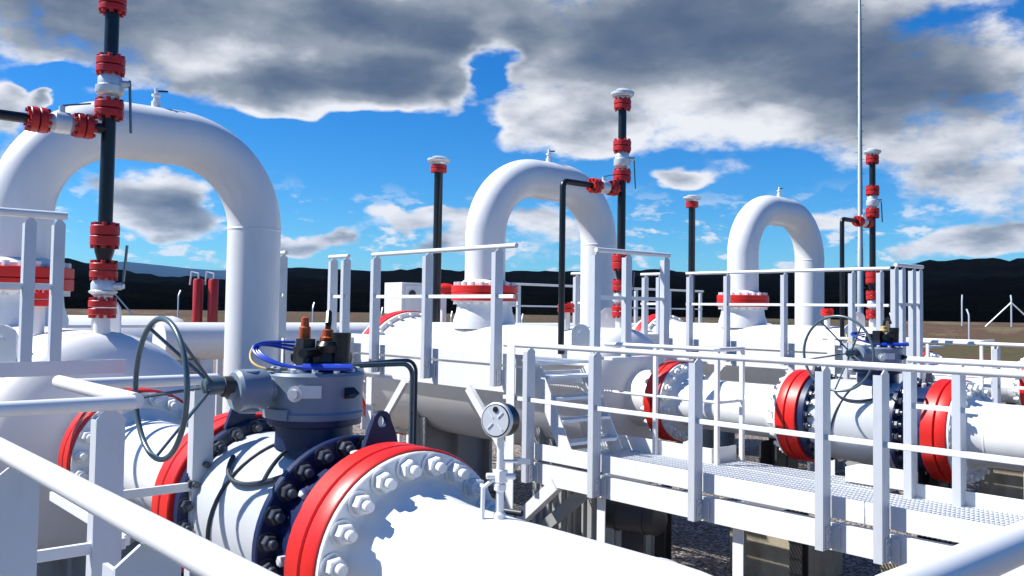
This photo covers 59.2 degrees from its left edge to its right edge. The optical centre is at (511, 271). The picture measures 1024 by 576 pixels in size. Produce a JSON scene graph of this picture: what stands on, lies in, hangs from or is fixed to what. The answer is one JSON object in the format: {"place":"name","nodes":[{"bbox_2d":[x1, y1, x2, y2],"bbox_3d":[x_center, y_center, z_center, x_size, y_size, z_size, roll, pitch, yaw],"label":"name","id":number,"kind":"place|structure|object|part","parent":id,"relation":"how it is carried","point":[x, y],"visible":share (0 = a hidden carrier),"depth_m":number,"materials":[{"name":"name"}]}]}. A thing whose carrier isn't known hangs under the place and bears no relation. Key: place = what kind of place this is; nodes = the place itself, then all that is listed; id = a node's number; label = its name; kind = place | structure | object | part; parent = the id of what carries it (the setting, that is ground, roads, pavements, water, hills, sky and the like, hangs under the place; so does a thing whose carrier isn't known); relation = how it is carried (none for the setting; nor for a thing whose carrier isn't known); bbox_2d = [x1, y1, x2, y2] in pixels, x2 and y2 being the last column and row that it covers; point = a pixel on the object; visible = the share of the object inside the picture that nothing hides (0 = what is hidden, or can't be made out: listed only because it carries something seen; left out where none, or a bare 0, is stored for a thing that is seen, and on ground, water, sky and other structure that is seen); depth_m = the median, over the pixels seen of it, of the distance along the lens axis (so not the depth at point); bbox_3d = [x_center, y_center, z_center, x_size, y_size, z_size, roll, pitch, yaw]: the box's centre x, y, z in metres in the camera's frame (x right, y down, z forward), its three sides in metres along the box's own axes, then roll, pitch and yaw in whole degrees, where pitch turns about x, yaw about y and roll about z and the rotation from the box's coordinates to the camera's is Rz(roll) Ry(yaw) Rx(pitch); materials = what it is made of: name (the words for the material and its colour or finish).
{"place":"outdoors","nodes":[
{"label":"outdoors","id":0,"kind":"place"},
{"bbox_2d":[118,262,458,279],"bbox_3d":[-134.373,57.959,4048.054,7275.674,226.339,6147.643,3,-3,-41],"label":"distant hills","id":1,"kind":"structure","parent":0,"point":[162,271],"depth_m":4450.78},
{"bbox_2d":[0,0,1023,271],"label":"sky","id":2,"kind":"structure","parent":0,"point":[344,105],"materials":[{"name":"blue"}]},
{"bbox_2d":[64,258,1023,322],"bbox_3d":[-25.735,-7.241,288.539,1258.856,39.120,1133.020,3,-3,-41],"label":"hills","id":3,"kind":"structure","parent":0,"point":[986,288],"depth_m":114.45,"materials":[{"name":"brown soil"}]},
{"bbox_2d":[65,309,1023,361],"bbox_3d":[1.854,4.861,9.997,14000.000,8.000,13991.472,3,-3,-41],"label":"ground","id":4,"kind":"structure","parent":0,"point":[1000,332],"depth_m":56.84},
{"bbox_2d":[112,290,969,339],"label":"perimeter fence","id":5,"kind":"object","parent":4,"relation":"on","point":[452,313],"visible":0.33,"depth_m":54.82,"materials":[{"name":"metal"}]},
{"bbox_2d":[870,295,1023,326],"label":"perimeter fence","id":6,"kind":"object","parent":4,"relation":"on","point":[1010,303],"visible":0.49,"depth_m":56.20,"materials":[{"name":"metal"}]},
{"bbox_2d":[213,359,1018,575],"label":"gravel yard","id":7,"kind":"structure","parent":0,"point":[702,546],"depth_m":10.85,"materials":[{"name":"grey gravel"}]},
{"bbox_2d":[0,359,125,377],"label":"raised walkway","id":8,"kind":"structure","parent":7,"relation":"on","point":[54,368],"depth_m":5.80,"materials":[{"name":"white paint"}]},
{"bbox_2d":[0,207,67,361],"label":"guard rail","id":9,"kind":"object","parent":8,"relation":"on","point":[27,286],"visible":0.98,"depth_m":5.71,"materials":[{"name":"white metal"}]},
{"bbox_2d":[0,290,195,575],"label":"separator vessel","id":10,"kind":"object","parent":7,"relation":"on","point":[46,437],"visible":0.17,"depth_m":6.23,"materials":[{"name":"white paint"}]},
{"bbox_2d":[0,0,131,333],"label":"vent riser","id":11,"kind":"object","parent":10,"relation":"on","point":[111,85],"visible":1,"depth_m":6.56,"materials":[{"name":"black paint"},{"name":"red paint"},{"name":"white paint"}]},
{"bbox_2d":[0,88,280,412],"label":"gooseneck pipe","id":12,"kind":"object","parent":10,"relation":"on","point":[38,170],"visible":0.73,"depth_m":9.36,"materials":[{"name":"white metal"}]},
{"bbox_2d":[67,315,183,341],"bbox_3d":[-9.677,2.123,19.093,5.600,2.400,1.700,2,-3,-24],"label":"storage tank","id":13,"kind":"object","parent":7,"relation":"on","point":[125,320],"visible":0.08,"depth_m":19.18,"materials":[{"name":"white metal"}]},
{"bbox_2d":[189,271,222,415],"bbox_3d":[-6.846,1.696,20.021,0.800,3.412,0.800,3,-3,-41],"label":"red actuator","id":14,"kind":"object","parent":7,"relation":"on","point":[197,310],"visible":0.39,"depth_m":19.97,"materials":[{"name":"red paint"},{"name":"white paint"}]},
{"bbox_2d":[69,325,365,428],"bbox_3d":[-5.711,2.176,17.562,6.800,2.280,0.090,3,-3,-41],"label":"guard rail","id":15,"kind":"object","parent":7,"relation":"on","point":[219,364],"visible":0.04,"depth_m":17.53,"materials":[{"name":"white metal"}]},
{"bbox_2d":[384,282,421,442],"bbox_3d":[-1.871,1.753,15.942,0.600,3.100,0.591,3,-3,-41],"label":"instrument cabinet","id":16,"kind":"object","parent":7,"relation":"on","point":[400,304],"visible":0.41,"depth_m":15.76,"materials":[{"name":"white metal"}]},
{"bbox_3d":[-1.677,0.474,15.796,0.480,0.450,0.017,3,-3,-41],"label":"cabinet door","id":17,"kind":"part","parent":16,"relation":"part of","materials":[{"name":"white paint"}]},
{"bbox_2d":[152,322,771,386],"bbox_3d":[0.894,2.402,21.477,18.500,2.350,0.660,3,-3,-41],"label":"header pipe","id":18,"kind":"object","parent":7,"relation":"on","point":[203,340],"visible":0.17,"depth_m":15.70,"materials":[{"name":"white metal"}]},
{"bbox_2d":[280,333,677,516],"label":"raised walkway","id":19,"kind":"structure","parent":7,"relation":"on","point":[461,363],"depth_m":10.14,"materials":[{"name":"white paint"}]},
{"bbox_2d":[278,251,287,367],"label":"guard rail","id":20,"kind":"object","parent":19,"relation":"attached to","point":[283,294],"visible":0.37,"depth_m":11.02,"materials":[{"name":"white metal"}]},
{"bbox_2d":[327,254,350,332],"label":"guard rail","id":21,"kind":"object","parent":19,"relation":"attached to","point":[343,296],"visible":0.53,"depth_m":11.55,"materials":[{"name":"white metal"}]},
{"bbox_2d":[368,243,518,386],"bbox_3d":[-0.851,0.475,10.152,0.108,1.476,2.690,3,-3,-41],"label":"guard rail","id":22,"kind":"object","parent":19,"relation":"on","point":[497,372],"visible":0.97,"depth_m":10.23,"materials":[{"name":"white metal"}]},
{"bbox_2d":[558,88,635,353],"bbox_3d":[0.991,-0.643,10.625,1.176,3.205,0.280,3,-3,-41],"label":"vent riser","id":23,"kind":"object","parent":19,"relation":"on","point":[621,150],"visible":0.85,"depth_m":10.84,"materials":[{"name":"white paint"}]},
{"bbox_2d":[589,247,670,356],"bbox_3d":[1.338,0.357,10.031,1.260,1.186,0.086,3,-3,-41],"label":"guard rail","id":24,"kind":"object","parent":19,"relation":"on","point":[626,298],"visible":0.91,"depth_m":9.96,"materials":[{"name":"white metal"}]},
{"bbox_2d":[300,445,711,575],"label":"outlet pipe","id":25,"kind":"object","parent":7,"relation":"on","point":[410,510],"visible":0.98,"depth_m":3.27,"materials":[{"name":"white metal"}]},
{"bbox_2d":[480,402,530,519],"bbox_3d":[-0.027,0.678,3.185,0.166,0.429,0.092,0,-3,22],"label":"pressure gauge","id":26,"kind":"object","parent":25,"relation":"on","point":[500,421],"visible":1,"depth_m":3.18,"materials":[{"name":"white paint"}]},
{"bbox_2d":[504,508,523,516],"bbox_3d":[-0.728,2.669,9.124,1.897,0.729,0.076,-1,-3,30],"label":"drain pipe","id":27,"kind":"object","parent":7,"relation":"on","point":[510,511],"visible":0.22,"depth_m":8.68,"materials":[{"name":"silver metal"}]},
{"bbox_2d":[362,302,673,522],"bbox_3d":[-0.106,1.803,12.410,1.930,2.755,5.924,3,-3,-41],"label":"separator vessel","id":28,"kind":"object","parent":7,"relation":"on","point":[448,419],"visible":0.35,"depth_m":11.71,"materials":[{"name":"white paint"}]},
{"bbox_2d":[427,156,449,321],"bbox_3d":[-1.136,-0.482,13.718,0.350,2.560,0.348,3,-3,-41],"label":"vent stack","id":29,"kind":"object","parent":28,"relation":"on","point":[438,169],"visible":0.98,"depth_m":13.66,"materials":[{"name":"black paint"}]},
{"bbox_2d":[440,283,451,321],"bbox_3d":[-1.219,0.581,14.950,0.440,0.778,0.200,1,-2,0],"label":"actuator","id":30,"kind":"object","parent":28,"relation":"attached to","point":[445,288],"visible":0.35,"depth_m":14.90,"materials":[{"name":"white paint"}]},
{"bbox_2d":[451,149,616,328],"bbox_3d":[0.419,0.782,13.517,3.118,5.303,0.950,3,-3,-41],"label":"gooseneck pipe","id":31,"kind":"object","parent":28,"relation":"on","point":[503,191],"visible":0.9,"depth_m":12.93,"materials":[{"name":"white metal"}]},
{"bbox_2d":[534,483,581,535],"bbox_3d":[0.542,2.602,9.576,0.520,0.940,0.560,3,-3,-41],"label":"pedestal","id":32,"kind":"object","parent":7,"relation":"on","point":[571,523],"visible":0.1,"depth_m":9.37,"materials":[{"name":"grey paint"}]},
{"bbox_2d":[512,283,703,322],"bbox_3d":[2.415,1.571,24.724,9.200,2.330,0.090,3,-3,-41],"label":"guard rail","id":33,"kind":"object","parent":7,"relation":"on","point":[518,305],"visible":0.27,"depth_m":25.69,"materials":[{"name":"white metal"}]},
{"bbox_2d":[581,498,654,556],"bbox_3d":[1.109,2.662,9.154,0.620,0.800,0.740,3,-3,-41],"label":"pedestal","id":34,"kind":"object","parent":7,"relation":"on","point":[589,520],"visible":0.09,"depth_m":9.08,"materials":[{"name":"grey paint"}]},
{"bbox_2d":[605,499,667,553],"bbox_3d":[1.119,2.586,8.419,0.680,0.890,0.300,-1,-3,35],"label":"drain drum","id":35,"kind":"object","parent":7,"relation":"on","point":[634,524],"visible":0.66,"depth_m":8.33,"materials":[{"name":"metal"}]},
{"bbox_2d":[632,308,875,472],"bbox_3d":[4.588,2.045,16.530,1.930,2.755,5.924,3,-3,-41],"label":"separator vessel","id":36,"kind":"object","parent":7,"relation":"on","point":[761,375],"visible":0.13,"depth_m":16.02,"materials":[{"name":"white paint"}]},
{"bbox_2d":[683,195,700,322],"bbox_3d":[3.558,-0.240,17.838,0.350,2.560,0.348,3,-3,-41],"label":"vent stack","id":37,"kind":"object","parent":36,"relation":"on","point":[692,203],"visible":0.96,"depth_m":17.79,"materials":[{"name":"black paint"}]},
{"bbox_2d":[717,187,824,327],"bbox_3d":[5.140,0.999,17.607,3.118,5.353,0.950,3,-3,-41],"label":"gooseneck pipe","id":38,"kind":"object","parent":36,"relation":"on","point":[755,218],"visible":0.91,"depth_m":17.13,"materials":[{"name":"white metal"}]},
{"bbox_2d":[516,432,1023,575],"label":"walkway","id":39,"kind":"structure","parent":7,"relation":"on","point":[766,494],"depth_m":7.38,"materials":[{"name":"white paint"}]},
{"bbox_2d":[535,364,622,452],"bbox_3d":[0.658,1.415,9.180,0.712,0.924,0.628,3,-3,-41],"label":"steel stair","id":40,"kind":"object","parent":39,"relation":"on","point":[609,437],"visible":0.71,"depth_m":9.07,"materials":[{"name":"white metal"}]},
{"bbox_2d":[604,342,744,465],"bbox_3d":[1.650,1.415,9.331,0.452,1.321,1.482,3,-3,-41],"label":"guard rail","id":41,"kind":"object","parent":39,"relation":"on","point":[716,402],"visible":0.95,"depth_m":8.92,"materials":[{"name":"white metal"}]},
{"bbox_2d":[503,342,1023,564],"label":"guard rail","id":42,"kind":"object","parent":39,"relation":"attached to","point":[886,548],"visible":1,"depth_m":6.61,"materials":[{"name":"white metal"}]},
{"bbox_2d":[903,356,1023,507],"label":"guard rail","id":43,"kind":"object","parent":39,"relation":"attached to","point":[958,409],"visible":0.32,"depth_m":6.96,"materials":[{"name":"white metal"}]},
{"bbox_2d":[730,438,842,575],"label":"pipe support","id":44,"kind":"object","parent":7,"relation":"on","point":[765,555],"visible":0.27,"depth_m":9.00,"materials":[{"name":"concrete"}]},
{"bbox_2d":[651,361,805,460],"bbox_3d":[2.402,1.447,9.574,0.900,0.900,1.638,3,-3,-41],"label":"connecting spool","id":45,"kind":"object","parent":44,"relation":"on","point":[765,405],"visible":0.56,"depth_m":9.42,"materials":[{"name":"red paint"}]},
{"bbox_2d":[644,332,943,474],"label":"raised walkway","id":46,"kind":"structure","parent":7,"relation":"on","point":[770,346],"depth_m":14.57,"materials":[{"name":"white paint"}]},
{"bbox_2d":[571,272,620,326],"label":"guard rail","id":47,"kind":"object","parent":46,"relation":"attached to","point":[576,297],"visible":0.22,"depth_m":15.97,"materials":[{"name":"white metal"}]},
{"bbox_2d":[640,273,659,333],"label":"guard rail","id":48,"kind":"object","parent":46,"relation":"attached to","point":[644,304],"visible":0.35,"depth_m":15.84,"materials":[{"name":"white metal"}]},
{"bbox_2d":[685,267,890,369],"bbox_3d":[4.127,0.708,13.948,0.108,1.476,3.550,3,-3,-41],"label":"guard rail","id":49,"kind":"object","parent":46,"relation":"attached to","point":[783,304],"visible":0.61,"depth_m":13.85,"materials":[{"name":"white metal"}]},
{"bbox_2d":[840,148,882,344],"bbox_3d":[5.686,-0.444,14.746,1.176,3.290,0.280,3,-3,-41],"label":"vent riser","id":50,"kind":"object","parent":46,"relation":"on","point":[872,210],"visible":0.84,"depth_m":14.97,"materials":[{"name":"black paint"},{"name":"red paint"},{"name":"cast silver"}]},
{"bbox_2d":[822,336,1023,403],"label":"guard rail","id":51,"kind":"object","parent":46,"relation":"attached to","point":[996,386],"visible":0.19,"depth_m":11.59,"materials":[{"name":"white metal"}]},
{"bbox_2d":[836,458,859,465],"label":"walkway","id":52,"kind":"structure","parent":7,"relation":"on","point":[849,463],"depth_m":13.36,"materials":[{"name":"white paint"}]},
{"bbox_2d":[890,263,923,382],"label":"guard rail","id":53,"kind":"object","parent":52,"relation":"attached to","point":[899,304],"visible":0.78,"depth_m":11.98,"materials":[{"name":"white metal"}]},
{"bbox_2d":[906,337,994,397],"bbox_3d":[6.344,1.658,13.451,0.452,1.321,1.482,3,-3,-41],"label":"guard rail","id":54,"kind":"object","parent":52,"relation":"attached to","point":[981,348],"visible":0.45,"depth_m":13.04,"materials":[{"name":"white metal"}]},
{"bbox_2d":[855,0,864,313],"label":"lightning mast","id":55,"kind":"object","parent":7,"relation":"on","point":[859,251],"visible":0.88,"depth_m":45.49,"materials":[{"name":"metal"}]},
{"bbox_2d":[880,466,959,572],"bbox_3d":[3.872,2.366,8.049,0.830,1.380,0.800,3,-3,-41],"label":"pipe support","id":56,"kind":"object","parent":7,"relation":"on","point":[924,479],"visible":0.01,"depth_m":7.97,"materials":[{"name":"metal"}]},
{"bbox_2d":[784,315,950,482],"bbox_3d":[3.313,1.132,8.340,1.182,1.452,1.408,3,-3,-41],"label":"ball valve","id":57,"kind":"object","parent":56,"relation":"on","point":[851,408],"visible":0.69,"depth_m":8.23,"materials":[{"name":"grey paint"}]},
{"bbox_2d":[934,380,1023,483],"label":"outlet pipe","id":58,"kind":"object","parent":7,"relation":"on","point":[996,435],"visible":0.67,"depth_m":7.52,"materials":[{"name":"white metal"}]},
{"bbox_2d":[979,403,1023,499],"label":"pipe support","id":59,"kind":"object","parent":7,"relation":"on","point":[1003,482],"visible":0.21,"depth_m":13.12,"materials":[{"name":"concrete"}]},
{"bbox_2d":[923,351,1023,405],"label":"connecting spool","id":60,"kind":"object","parent":59,"relation":"on","point":[1015,396],"visible":0.29,"depth_m":13.20,"materials":[{"name":"red paint"}]},
{"bbox_3d":[-0.469,2.123,3.801,0.830,1.380,0.800,3,-3,-41],"label":"pipe support","id":61,"kind":"object","parent":7,"relation":"on","visible":0},
{"bbox_2d":[133,310,423,575],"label":"ball valve","id":62,"kind":"object","parent":61,"relation":"on","point":[288,459],"visible":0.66,"depth_m":3.98,"materials":[{"name":"grey paint"}]},
{"bbox_2d":[351,361,414,443],"bbox_3d":[-0.704,1.630,4.254,0.491,2.397,0.042,2,-3,-30],"label":"conduit","id":63,"kind":"object","parent":62,"relation":"attached to","point":[408,366],"visible":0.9,"depth_m":4.41,"materials":[{"name":"metal"}]},
{"bbox_2d":[356,358,417,444],"bbox_3d":[-0.684,1.627,4.312,0.462,2.409,0.041,2,-3,-28],"label":"conduit","id":64,"kind":"object","parent":62,"relation":"attached to","point":[412,362],"visible":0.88,"depth_m":4.46,"materials":[{"name":"metal"}]},
{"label":"walkway","id":65,"kind":"object","parent":7,"relation":"on","visible":0},
{"bbox_2d":[0,395,136,575],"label":"guard rail","id":66,"kind":"object","parent":65,"relation":"attached to","point":[105,543],"visible":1,"depth_m":3.20,"materials":[{"name":"white metal"}]},
{"bbox_2d":[0,437,279,575],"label":"guard rail","id":67,"kind":"object","parent":65,"relation":"attached to","point":[165,547],"visible":1,"depth_m":1.63,"materials":[{"name":"white metal"}]},
{"bbox_2d":[80,373,218,575],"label":"guard rail","id":68,"kind":"object","parent":65,"relation":"attached to","point":[200,433],"visible":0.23,"depth_m":4.30,"materials":[{"name":"white metal"}]},
{"bbox_2d":[49,375,143,545],"bbox_3d":[-1.728,0.740,3.700,0.060,0.560,1.010,3,-3,-41],"label":"guard rail","id":69,"kind":"object","parent":68,"relation":"attached to","point":[82,387],"visible":0.68,"depth_m":3.73,"materials":[{"name":"white metal"}]},
{"bbox_2d":[875,519,1023,575],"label":"guard rail","id":70,"kind":"object","parent":65,"relation":"attached to","point":[999,552],"visible":1,"depth_m":1.28,"materials":[{"name":"white metal"}]},
{"bbox_3d":[-1.525,2.158,5.002,0.830,1.380,0.800,3,-3,-41],"label":"pipe support","id":71,"kind":"object","parent":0,"visible":0},
{"bbox_2d":[63,388,262,572],"bbox_3d":[-1.939,1.205,5.325,0.900,0.900,1.638,3,-3,-41],"label":"connecting spool","id":72,"kind":"object","parent":71,"relation":"on","point":[161,416],"visible":0.16,"depth_m":5.54,"materials":[{"name":"red paint"}]}
]}

